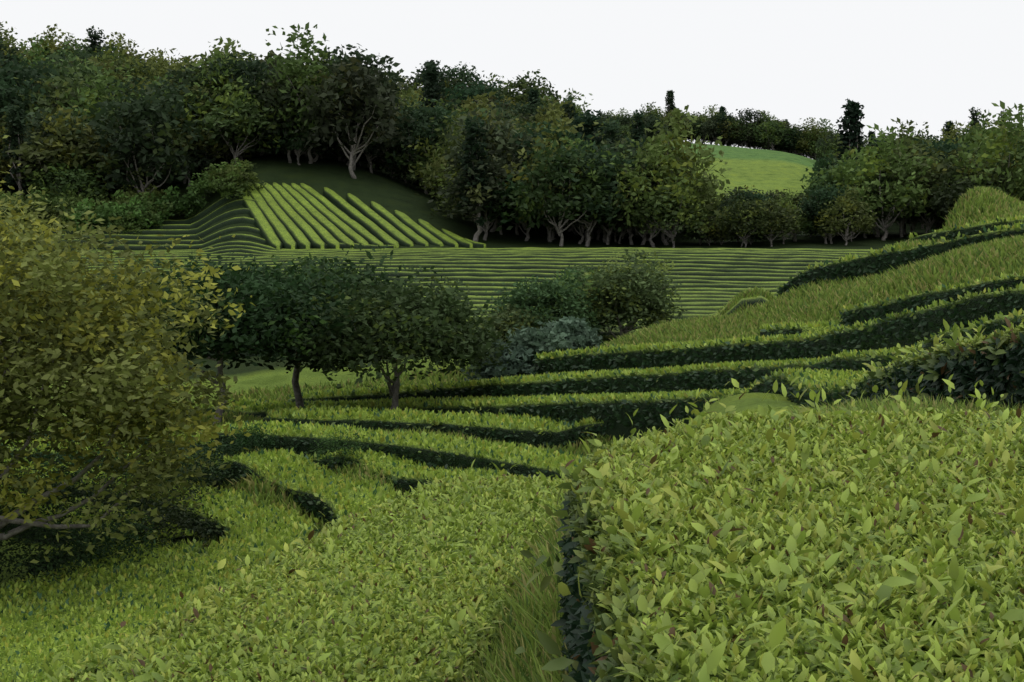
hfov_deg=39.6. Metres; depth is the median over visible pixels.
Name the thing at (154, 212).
bush
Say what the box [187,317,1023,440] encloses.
hedge leaves
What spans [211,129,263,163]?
tree
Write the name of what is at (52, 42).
forest tree
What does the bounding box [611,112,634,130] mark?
ridge tree
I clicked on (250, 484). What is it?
bank grass
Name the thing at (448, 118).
tree
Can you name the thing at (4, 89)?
tree
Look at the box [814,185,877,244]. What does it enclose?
tree
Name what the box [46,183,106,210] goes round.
bush
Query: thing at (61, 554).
bush
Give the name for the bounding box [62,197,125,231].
bush
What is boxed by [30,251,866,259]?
hedge
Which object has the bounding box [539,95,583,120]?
tree
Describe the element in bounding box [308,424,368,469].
round bush
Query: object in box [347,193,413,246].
diagonal hedge
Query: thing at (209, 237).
hedge
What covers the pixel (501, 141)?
forest tree
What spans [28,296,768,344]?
hedge
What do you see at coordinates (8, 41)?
tree
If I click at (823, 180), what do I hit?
tree
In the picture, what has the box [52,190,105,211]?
bush
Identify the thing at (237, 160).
bush
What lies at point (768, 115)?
ridge tree
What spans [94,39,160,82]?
tree
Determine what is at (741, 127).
ridge tree
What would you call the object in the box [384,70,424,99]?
tree
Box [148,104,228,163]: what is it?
tree
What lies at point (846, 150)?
tree
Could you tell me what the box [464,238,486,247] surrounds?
diagonal hedge
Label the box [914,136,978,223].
tree
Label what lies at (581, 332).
shrub
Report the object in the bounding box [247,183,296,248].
diagonal hedge
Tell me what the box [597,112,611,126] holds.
ridge tree
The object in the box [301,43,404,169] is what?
tree
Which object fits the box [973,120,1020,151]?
tree
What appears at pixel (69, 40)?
tree
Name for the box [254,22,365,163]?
tree
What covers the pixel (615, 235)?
tree
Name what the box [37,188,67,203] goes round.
bush
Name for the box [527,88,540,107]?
conifer tree
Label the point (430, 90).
tree
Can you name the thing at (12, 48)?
tree
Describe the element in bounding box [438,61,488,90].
tree
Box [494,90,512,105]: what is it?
tree
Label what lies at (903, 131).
tree
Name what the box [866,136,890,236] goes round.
tree
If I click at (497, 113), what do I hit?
tree
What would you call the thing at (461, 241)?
diagonal hedge
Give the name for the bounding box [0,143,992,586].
terrain ground
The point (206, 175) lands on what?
bush
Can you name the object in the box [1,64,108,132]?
tree
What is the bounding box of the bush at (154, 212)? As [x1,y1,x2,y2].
[111,204,156,228]
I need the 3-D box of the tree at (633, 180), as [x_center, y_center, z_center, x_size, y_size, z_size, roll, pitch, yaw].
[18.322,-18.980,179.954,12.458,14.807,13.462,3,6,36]
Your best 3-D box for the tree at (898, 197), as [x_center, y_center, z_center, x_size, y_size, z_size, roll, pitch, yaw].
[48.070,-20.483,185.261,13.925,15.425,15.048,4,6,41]
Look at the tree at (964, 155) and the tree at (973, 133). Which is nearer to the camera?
the tree at (964, 155)
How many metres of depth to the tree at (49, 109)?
204.09 m
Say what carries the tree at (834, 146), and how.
on the terrain ground at (766, 171)
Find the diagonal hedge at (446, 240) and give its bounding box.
[417,219,458,246]
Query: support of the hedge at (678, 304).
on the terrain ground at (766, 171)
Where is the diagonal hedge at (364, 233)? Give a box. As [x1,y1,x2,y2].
[300,183,383,244]
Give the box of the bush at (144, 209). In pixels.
[108,202,167,228]
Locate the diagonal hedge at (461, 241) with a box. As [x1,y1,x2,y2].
[441,229,473,247]
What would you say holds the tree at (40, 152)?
on the terrain ground at (766, 171)
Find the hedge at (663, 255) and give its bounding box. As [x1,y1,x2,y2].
[69,252,855,261]
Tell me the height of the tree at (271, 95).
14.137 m
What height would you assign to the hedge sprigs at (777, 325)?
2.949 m
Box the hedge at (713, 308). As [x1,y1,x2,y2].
[458,306,723,311]
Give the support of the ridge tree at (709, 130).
on the terrain ground at (766, 171)
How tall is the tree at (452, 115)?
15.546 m
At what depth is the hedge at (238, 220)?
182.71 m
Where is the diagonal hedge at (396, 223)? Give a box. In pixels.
[370,201,428,245]
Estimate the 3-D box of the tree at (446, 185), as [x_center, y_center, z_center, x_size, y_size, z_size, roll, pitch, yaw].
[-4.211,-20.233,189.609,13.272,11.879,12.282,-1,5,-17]
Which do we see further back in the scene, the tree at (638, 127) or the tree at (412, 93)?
the tree at (638, 127)
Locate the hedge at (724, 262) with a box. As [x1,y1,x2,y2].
[84,257,828,265]
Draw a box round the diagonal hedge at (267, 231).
[235,184,282,248]
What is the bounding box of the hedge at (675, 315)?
[0,312,718,332]
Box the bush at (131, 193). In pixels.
[115,182,169,199]
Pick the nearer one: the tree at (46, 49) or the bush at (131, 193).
the bush at (131, 193)
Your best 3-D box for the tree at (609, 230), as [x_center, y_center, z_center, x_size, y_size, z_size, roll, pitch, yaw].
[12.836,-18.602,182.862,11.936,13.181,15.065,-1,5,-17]
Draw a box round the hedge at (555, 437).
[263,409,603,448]
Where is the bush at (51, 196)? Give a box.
[20,187,73,212]
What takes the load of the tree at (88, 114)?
on the terrain ground at (766, 171)
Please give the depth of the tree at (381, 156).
220.53 m
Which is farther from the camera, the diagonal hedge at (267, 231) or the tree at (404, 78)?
the tree at (404, 78)
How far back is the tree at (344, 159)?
221.66 m
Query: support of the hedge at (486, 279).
on the terrain ground at (766, 171)
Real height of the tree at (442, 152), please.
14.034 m
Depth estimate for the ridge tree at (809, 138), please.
527.06 m
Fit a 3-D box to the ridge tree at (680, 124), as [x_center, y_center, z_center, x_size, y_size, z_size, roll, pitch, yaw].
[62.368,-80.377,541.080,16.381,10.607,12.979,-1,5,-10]
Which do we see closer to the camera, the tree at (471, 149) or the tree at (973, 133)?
the tree at (471, 149)
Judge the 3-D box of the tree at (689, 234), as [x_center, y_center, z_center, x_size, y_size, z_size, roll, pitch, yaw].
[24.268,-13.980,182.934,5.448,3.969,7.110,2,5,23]
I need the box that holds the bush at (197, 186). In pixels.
[186,173,221,197]
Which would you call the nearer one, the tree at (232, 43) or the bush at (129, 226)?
the bush at (129, 226)
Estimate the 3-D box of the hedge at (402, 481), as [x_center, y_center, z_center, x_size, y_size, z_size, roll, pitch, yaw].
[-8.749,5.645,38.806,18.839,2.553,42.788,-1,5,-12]
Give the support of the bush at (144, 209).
on the terrain ground at (766, 171)
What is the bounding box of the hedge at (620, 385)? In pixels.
[289,314,1023,402]
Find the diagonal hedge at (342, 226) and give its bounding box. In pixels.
[291,183,368,244]
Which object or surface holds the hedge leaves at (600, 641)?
on the terrain ground at (766, 171)
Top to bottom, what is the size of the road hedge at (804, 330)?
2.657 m
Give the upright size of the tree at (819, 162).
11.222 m
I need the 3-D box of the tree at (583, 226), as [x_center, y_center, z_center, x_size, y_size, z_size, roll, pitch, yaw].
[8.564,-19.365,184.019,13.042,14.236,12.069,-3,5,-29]
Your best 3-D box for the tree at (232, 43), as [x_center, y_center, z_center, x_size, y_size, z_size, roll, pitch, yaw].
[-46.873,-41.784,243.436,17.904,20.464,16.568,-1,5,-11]
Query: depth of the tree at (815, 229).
181.12 m
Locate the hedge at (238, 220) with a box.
[7,217,254,239]
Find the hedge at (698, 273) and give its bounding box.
[83,267,799,276]
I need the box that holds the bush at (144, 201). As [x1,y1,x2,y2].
[103,190,159,214]
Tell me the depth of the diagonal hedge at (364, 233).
185.20 m
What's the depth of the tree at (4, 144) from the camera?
202.69 m
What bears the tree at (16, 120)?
on the terrain ground at (766, 171)
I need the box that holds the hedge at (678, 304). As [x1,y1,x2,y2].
[464,302,727,308]
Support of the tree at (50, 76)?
on the terrain ground at (766, 171)
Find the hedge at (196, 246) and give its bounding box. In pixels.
[10,234,394,250]
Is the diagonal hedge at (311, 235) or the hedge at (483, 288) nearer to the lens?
the hedge at (483, 288)
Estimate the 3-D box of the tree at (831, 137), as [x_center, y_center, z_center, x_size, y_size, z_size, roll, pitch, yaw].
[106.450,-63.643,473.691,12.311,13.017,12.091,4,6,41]
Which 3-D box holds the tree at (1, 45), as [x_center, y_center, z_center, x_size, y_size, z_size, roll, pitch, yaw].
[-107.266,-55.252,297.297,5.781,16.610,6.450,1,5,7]
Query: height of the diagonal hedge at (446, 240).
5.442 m
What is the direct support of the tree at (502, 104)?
on the terrain ground at (766, 171)
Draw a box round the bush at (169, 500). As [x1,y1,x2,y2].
[25,449,230,538]
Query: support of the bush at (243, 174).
on the terrain ground at (766, 171)
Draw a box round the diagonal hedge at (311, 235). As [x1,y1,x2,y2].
[263,182,325,248]
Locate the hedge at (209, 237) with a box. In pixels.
[19,226,259,244]
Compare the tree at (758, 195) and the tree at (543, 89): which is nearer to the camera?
the tree at (758, 195)
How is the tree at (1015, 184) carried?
on the terrain ground at (766, 171)
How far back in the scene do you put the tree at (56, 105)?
212.76 m
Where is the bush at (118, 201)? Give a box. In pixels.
[94,191,135,212]
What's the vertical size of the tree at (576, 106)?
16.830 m
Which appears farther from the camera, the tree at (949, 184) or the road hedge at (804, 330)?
the tree at (949, 184)
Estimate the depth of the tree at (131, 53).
306.07 m
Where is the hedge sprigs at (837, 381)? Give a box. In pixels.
[181,367,869,429]
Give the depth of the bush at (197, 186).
193.75 m
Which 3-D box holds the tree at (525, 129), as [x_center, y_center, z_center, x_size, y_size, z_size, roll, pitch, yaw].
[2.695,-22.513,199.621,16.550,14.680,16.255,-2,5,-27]
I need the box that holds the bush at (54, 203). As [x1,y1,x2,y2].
[27,193,79,224]
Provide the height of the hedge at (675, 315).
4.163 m
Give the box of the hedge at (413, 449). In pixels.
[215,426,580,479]
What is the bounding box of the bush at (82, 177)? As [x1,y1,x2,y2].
[18,152,111,200]
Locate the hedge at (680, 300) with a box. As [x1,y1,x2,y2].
[46,298,731,304]
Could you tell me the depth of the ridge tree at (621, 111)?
553.66 m
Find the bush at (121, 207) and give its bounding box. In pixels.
[100,196,153,228]
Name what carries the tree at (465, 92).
on the terrain ground at (766, 171)
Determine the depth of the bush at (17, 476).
42.72 m
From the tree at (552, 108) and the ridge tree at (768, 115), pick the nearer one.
the tree at (552, 108)
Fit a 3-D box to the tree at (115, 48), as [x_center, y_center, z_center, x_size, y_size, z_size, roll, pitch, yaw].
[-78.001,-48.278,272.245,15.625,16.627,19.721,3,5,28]
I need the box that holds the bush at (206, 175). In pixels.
[204,162,247,180]
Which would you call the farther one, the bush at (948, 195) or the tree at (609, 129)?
the tree at (609, 129)
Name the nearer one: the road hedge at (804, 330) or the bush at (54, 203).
the road hedge at (804, 330)
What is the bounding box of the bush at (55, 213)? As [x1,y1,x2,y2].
[39,205,74,228]
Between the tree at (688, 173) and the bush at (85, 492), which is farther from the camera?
the tree at (688, 173)
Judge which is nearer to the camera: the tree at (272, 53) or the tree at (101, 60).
the tree at (272, 53)
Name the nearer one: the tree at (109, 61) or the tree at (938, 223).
the tree at (938, 223)
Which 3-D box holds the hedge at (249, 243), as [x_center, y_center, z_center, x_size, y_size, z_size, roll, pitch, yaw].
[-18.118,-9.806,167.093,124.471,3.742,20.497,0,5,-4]
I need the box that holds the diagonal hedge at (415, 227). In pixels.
[394,210,443,246]
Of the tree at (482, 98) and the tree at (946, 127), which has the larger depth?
the tree at (946, 127)
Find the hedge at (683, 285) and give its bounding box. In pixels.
[17,280,782,288]
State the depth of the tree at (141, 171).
196.99 m
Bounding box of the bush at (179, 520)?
[97,494,235,551]
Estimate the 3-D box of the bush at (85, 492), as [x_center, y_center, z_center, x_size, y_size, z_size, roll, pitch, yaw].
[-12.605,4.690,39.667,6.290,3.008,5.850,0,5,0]
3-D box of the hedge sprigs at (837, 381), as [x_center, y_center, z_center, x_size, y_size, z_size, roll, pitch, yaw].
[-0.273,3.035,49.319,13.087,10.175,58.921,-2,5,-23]
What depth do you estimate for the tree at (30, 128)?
199.28 m
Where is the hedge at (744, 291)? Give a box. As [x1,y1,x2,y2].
[7,287,776,342]
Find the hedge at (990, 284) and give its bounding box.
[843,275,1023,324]
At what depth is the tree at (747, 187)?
197.47 m
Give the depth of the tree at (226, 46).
212.02 m
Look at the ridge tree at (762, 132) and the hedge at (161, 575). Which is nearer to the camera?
the hedge at (161, 575)
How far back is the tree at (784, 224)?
175.82 m
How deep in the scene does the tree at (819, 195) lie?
179.17 m
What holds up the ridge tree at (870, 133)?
on the terrain ground at (766, 171)
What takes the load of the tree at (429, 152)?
on the terrain ground at (766, 171)
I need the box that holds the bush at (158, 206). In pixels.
[134,191,173,216]
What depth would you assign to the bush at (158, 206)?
189.93 m
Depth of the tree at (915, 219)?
194.65 m
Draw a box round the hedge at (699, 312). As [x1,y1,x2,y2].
[42,309,718,324]
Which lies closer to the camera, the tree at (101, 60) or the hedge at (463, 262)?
the hedge at (463, 262)
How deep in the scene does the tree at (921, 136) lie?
342.58 m
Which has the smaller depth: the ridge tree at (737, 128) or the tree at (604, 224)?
the tree at (604, 224)
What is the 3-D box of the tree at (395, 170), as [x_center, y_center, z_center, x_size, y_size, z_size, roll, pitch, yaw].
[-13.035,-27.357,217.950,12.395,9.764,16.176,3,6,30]
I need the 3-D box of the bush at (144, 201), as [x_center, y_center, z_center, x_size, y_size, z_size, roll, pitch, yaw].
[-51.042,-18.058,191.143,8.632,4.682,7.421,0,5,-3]
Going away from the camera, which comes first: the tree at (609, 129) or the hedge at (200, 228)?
the hedge at (200, 228)
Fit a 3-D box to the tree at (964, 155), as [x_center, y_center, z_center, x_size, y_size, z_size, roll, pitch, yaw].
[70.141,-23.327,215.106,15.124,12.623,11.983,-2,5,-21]
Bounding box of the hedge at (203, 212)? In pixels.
[24,192,235,224]
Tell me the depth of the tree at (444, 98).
318.60 m
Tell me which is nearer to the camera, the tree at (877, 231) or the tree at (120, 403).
the tree at (120, 403)
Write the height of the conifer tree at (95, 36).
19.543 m
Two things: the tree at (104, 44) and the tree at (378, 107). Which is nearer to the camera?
the tree at (378, 107)
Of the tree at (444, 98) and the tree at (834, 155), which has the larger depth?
the tree at (834, 155)
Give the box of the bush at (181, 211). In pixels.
[169,204,197,217]
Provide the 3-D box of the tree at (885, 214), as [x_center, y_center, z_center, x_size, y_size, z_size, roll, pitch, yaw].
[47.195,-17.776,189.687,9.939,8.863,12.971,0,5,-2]
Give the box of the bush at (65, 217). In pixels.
[47,202,96,228]
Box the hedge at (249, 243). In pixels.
[76,241,875,251]
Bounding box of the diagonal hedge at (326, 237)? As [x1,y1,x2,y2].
[272,182,339,248]
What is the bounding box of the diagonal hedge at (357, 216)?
[323,187,399,247]
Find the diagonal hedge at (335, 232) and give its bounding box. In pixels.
[281,183,354,248]
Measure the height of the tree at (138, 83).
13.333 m
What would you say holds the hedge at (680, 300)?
on the terrain ground at (766, 171)
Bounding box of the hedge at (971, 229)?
[906,219,1023,241]
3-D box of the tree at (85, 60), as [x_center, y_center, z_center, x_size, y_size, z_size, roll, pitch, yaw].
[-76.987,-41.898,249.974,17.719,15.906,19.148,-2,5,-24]
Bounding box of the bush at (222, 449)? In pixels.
[177,435,268,481]
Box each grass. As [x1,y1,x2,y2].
[110,314,735,548]
[449,393,1023,681]
[582,185,1023,457]
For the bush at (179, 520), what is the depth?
39.78 m
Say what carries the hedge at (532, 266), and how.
on the terrain ground at (766, 171)
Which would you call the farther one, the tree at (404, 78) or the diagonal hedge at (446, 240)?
the tree at (404, 78)
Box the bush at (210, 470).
[117,441,242,510]
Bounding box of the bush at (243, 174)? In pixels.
[207,160,265,189]
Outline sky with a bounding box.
[0,0,1023,158]
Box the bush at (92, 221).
[67,212,98,225]
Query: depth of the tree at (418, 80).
334.71 m
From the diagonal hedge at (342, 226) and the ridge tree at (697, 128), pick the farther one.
the ridge tree at (697, 128)
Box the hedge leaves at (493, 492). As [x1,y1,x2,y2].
[0,457,575,681]
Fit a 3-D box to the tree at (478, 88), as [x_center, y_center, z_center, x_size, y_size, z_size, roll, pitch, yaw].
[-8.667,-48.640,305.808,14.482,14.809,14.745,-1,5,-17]
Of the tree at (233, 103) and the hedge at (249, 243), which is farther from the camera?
the tree at (233, 103)
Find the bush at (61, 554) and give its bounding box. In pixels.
[0,506,124,583]
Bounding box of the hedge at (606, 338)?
[1,335,619,365]
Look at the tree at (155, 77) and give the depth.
236.05 m
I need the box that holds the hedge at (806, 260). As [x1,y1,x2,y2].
[71,254,841,263]
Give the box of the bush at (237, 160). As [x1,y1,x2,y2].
[226,158,256,172]
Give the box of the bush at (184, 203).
[151,186,209,218]
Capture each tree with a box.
[0,21,28,54]
[0,37,7,55]
[0,42,23,66]
[0,54,62,177]
[0,75,49,183]
[0,103,32,198]
[0,104,138,192]
[0,107,96,180]
[0,107,114,181]
[0,111,56,195]
[0,119,20,173]
[0,135,253,562]
[0,340,40,476]
[1,48,42,65]
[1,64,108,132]
[2,35,51,64]
[2,43,28,55]
[10,23,77,63]
[13,61,79,88]
[18,51,64,69]
[18,69,96,94]
[18,83,81,115]
[25,124,91,173]
[27,37,89,55]
[30,115,132,194]
[31,47,74,59]
[39,52,133,94]
[44,45,117,71]
[53,65,134,134]
[55,45,143,79]
[56,34,86,49]
[56,42,115,56]
[57,97,117,166]
[69,56,113,73]
[70,57,132,85]
[75,54,128,86]
[81,25,106,57]
[82,251,385,424]
[84,89,220,188]
[86,82,131,106]
[88,84,205,192]
[92,149,167,195]
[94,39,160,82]
[99,42,116,52]
[105,31,155,66]
[107,81,153,100]
[113,78,157,97]
[121,78,157,91]
[130,68,153,84]
[132,61,160,73]
[134,49,174,79]
[136,54,198,83]
[140,74,172,88]
[142,47,196,68]
[145,74,232,174]
[147,119,219,187]
[148,75,229,183]
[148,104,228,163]
[150,48,269,171]
[152,57,240,125]
[155,53,216,83]
[155,60,191,71]
[156,84,257,179]
[163,44,257,167]
[182,243,460,407]
[192,36,256,74]
[192,82,298,164]
[203,52,282,160]
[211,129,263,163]
[216,106,268,159]
[238,52,264,60]
[246,69,340,162]
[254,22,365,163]
[259,50,304,154]
[260,66,357,161]
[261,265,513,409]
[264,113,331,164]
[290,146,346,161]
[294,56,411,178]
[299,64,398,165]
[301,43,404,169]
[307,96,401,161]
[319,134,360,158]
[335,105,411,172]
[347,105,424,178]
[356,137,414,176]
[372,99,466,193]
[373,84,419,171]
[379,133,441,189]
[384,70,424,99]
[387,71,422,100]
[396,84,429,179]
[399,91,441,108]
[399,126,460,197]
[402,63,447,90]
[409,113,504,221]
[416,106,471,179]
[417,103,467,184]
[419,60,445,113]
[420,60,441,92]
[423,98,487,123]
[426,109,541,231]
[427,155,525,239]
[428,149,493,230]
[431,124,491,195]
[436,77,509,110]
[436,79,460,103]
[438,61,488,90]
[441,91,526,138]
[442,95,486,108]
[451,81,496,105]
[453,115,496,241]
[457,95,532,119]
[458,99,527,125]
[460,102,502,120]
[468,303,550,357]
[473,151,528,234]
[477,108,555,135]
[478,72,516,102]
[481,163,536,234]
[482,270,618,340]
[483,173,568,240]
[488,108,553,129]
[489,69,561,108]
[493,114,599,241]
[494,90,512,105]
[496,139,615,245]
[497,128,536,229]
[498,96,534,115]
[500,79,557,111]
[508,160,555,239]
[509,118,597,234]
[512,97,555,121]
[525,96,574,126]
[525,136,608,243]
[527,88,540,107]
[528,100,571,128]
[535,141,629,245]
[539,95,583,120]
[546,167,624,242]
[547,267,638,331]
[549,120,602,136]
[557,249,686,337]
[559,87,599,126]
[559,100,590,115]
[560,97,578,122]
[569,112,586,229]
[569,220,618,240]
[571,145,606,234]
[572,139,639,242]
[572,221,601,239]
[574,144,656,244]
[577,215,668,243]
[578,109,609,238]
[585,144,640,240]
[590,129,604,144]
[591,218,661,241]
[593,151,665,244]
[593,159,686,244]
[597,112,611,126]
[602,119,624,233]
[603,107,633,126]
[606,133,706,246]
[607,122,631,141]
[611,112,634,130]
[615,105,731,244]
[623,135,685,161]
[629,176,713,247]
[630,109,644,148]
[630,111,671,132]
[630,150,692,242]
[632,102,664,116]
[636,115,673,138]
[640,114,664,151]
[640,137,722,241]
[660,110,694,138]
[664,116,694,137]
[665,90,675,115]
[666,114,695,137]
[680,221,715,244]
[687,115,707,142]
[687,216,721,244]
[692,118,713,143]
[694,104,727,143]
[699,116,734,144]
[700,208,722,243]
[702,206,741,244]
[706,111,735,141]
[708,200,774,246]
[711,115,742,145]
[715,185,763,235]
[715,186,766,241]
[715,195,776,246]
[717,106,727,144]
[724,115,756,147]
[730,219,773,244]
[731,128,758,147]
[732,108,769,147]
[736,189,772,206]
[741,194,804,246]
[746,113,781,149]
[748,109,780,149]
[749,116,794,149]
[760,190,786,198]
[765,190,812,243]
[771,189,815,241]
[772,128,804,152]
[774,121,797,151]
[774,126,812,153]
[776,202,809,240]
[789,123,823,158]
[790,117,832,157]
[796,211,842,242]
[797,182,853,243]
[798,150,885,237]
[798,159,831,201]
[801,189,862,243]
[804,118,839,157]
[812,134,842,159]
[812,155,833,175]
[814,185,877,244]
[815,130,839,158]
[817,155,877,209]
[824,141,858,165]
[824,149,877,234]
[829,123,939,240]
[832,98,867,165]
[839,211,875,240]
[840,175,901,237]
[849,137,949,236]
[858,132,956,233]
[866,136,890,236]
[867,130,875,145]
[881,150,960,233]
[891,118,937,152]
[893,196,930,232]
[898,133,933,143]
[913,129,936,141]
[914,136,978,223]
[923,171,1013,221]
[925,157,1013,221]
[930,147,987,162]
[933,121,969,150]
[933,162,948,229]
[935,146,1021,217]
[937,101,1023,216]
[940,120,955,138]
[947,109,1010,153]
[953,125,1017,146]
[967,107,982,133]
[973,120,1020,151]
[996,141,1023,173]
[1004,163,1023,200]
[1005,157,1023,200]
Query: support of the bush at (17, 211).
on the terrain ground at (766, 171)
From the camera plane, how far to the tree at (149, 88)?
212.95 m
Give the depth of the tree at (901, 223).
187.98 m
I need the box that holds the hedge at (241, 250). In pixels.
[41,248,867,256]
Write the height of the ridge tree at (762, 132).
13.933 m
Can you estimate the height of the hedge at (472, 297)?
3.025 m
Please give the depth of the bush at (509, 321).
76.96 m
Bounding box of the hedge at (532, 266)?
[86,264,803,272]
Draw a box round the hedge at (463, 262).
[85,260,808,269]
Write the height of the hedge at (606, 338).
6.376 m
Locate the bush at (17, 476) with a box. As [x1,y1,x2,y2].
[0,432,103,545]
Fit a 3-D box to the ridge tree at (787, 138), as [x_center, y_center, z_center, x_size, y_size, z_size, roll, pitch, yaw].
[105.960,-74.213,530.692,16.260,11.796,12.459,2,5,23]
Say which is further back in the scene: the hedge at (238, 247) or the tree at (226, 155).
the tree at (226, 155)
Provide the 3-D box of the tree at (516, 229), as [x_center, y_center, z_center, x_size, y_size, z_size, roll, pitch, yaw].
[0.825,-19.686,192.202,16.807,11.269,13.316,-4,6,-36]
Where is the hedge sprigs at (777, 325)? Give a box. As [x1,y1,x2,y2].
[760,319,840,335]
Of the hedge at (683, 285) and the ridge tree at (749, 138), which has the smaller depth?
the hedge at (683, 285)
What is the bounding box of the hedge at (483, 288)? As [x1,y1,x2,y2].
[8,285,777,292]
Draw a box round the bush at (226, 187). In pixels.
[202,170,254,198]
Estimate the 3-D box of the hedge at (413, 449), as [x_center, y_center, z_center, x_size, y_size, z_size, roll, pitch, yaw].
[-2.429,4.610,46.336,19.782,2.472,4.161,4,6,42]
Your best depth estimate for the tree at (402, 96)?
238.31 m
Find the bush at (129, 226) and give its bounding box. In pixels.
[109,213,147,234]
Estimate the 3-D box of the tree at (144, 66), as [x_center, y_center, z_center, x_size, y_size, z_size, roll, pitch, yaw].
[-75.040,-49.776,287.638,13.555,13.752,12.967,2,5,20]
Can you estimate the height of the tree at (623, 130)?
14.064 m
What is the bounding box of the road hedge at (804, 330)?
[760,326,835,336]
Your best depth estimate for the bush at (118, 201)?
189.27 m
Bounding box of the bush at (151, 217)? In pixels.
[128,205,164,229]
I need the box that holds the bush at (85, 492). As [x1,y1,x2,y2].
[0,461,178,571]
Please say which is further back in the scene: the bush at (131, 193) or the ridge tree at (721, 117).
the ridge tree at (721, 117)
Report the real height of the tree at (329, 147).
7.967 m
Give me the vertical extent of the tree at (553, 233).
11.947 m
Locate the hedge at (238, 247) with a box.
[37,245,878,254]
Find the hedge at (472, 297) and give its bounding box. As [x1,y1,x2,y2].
[10,294,776,300]
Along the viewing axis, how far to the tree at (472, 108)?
251.24 m
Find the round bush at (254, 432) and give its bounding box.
[227,419,277,451]
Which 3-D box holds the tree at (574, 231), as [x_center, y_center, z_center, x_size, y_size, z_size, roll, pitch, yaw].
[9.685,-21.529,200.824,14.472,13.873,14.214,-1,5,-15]
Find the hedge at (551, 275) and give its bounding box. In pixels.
[6,271,793,281]
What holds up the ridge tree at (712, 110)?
on the terrain ground at (766, 171)
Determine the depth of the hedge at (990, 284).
43.74 m
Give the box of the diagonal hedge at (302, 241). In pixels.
[254,183,311,248]
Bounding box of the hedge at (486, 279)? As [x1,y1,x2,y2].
[7,276,788,284]
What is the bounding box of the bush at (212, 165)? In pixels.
[199,161,230,181]
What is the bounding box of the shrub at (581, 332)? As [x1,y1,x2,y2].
[537,316,601,349]
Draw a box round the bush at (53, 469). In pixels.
[21,431,199,511]
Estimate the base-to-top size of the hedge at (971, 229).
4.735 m
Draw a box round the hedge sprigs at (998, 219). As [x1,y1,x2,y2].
[879,215,1023,249]
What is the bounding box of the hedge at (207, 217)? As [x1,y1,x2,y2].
[14,199,255,229]
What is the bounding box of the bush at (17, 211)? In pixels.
[0,192,51,225]
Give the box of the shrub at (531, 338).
[506,325,578,373]
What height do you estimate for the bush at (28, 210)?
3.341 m
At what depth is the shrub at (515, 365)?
69.29 m
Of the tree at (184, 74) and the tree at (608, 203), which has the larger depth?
the tree at (184, 74)
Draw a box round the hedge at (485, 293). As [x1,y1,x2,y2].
[31,290,777,295]
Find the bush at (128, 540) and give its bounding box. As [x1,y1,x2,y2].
[52,507,179,567]
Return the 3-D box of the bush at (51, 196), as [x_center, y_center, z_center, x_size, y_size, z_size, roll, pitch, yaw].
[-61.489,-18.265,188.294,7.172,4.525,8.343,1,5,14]
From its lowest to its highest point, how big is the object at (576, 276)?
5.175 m
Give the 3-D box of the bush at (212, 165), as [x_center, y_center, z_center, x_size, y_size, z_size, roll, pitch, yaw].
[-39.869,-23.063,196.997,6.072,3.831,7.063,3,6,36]
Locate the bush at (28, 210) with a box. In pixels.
[2,204,44,221]
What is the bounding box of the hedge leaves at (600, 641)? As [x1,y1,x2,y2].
[514,374,1023,681]
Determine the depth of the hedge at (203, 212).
191.58 m
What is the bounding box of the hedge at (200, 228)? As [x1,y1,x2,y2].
[6,208,249,234]
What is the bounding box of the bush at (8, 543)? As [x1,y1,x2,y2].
[0,480,68,582]
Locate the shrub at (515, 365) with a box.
[460,339,533,380]
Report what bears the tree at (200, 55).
on the terrain ground at (766, 171)
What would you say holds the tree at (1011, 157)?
on the terrain ground at (766, 171)
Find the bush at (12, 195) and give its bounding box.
[0,191,25,201]
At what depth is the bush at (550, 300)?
78.75 m
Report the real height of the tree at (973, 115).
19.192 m

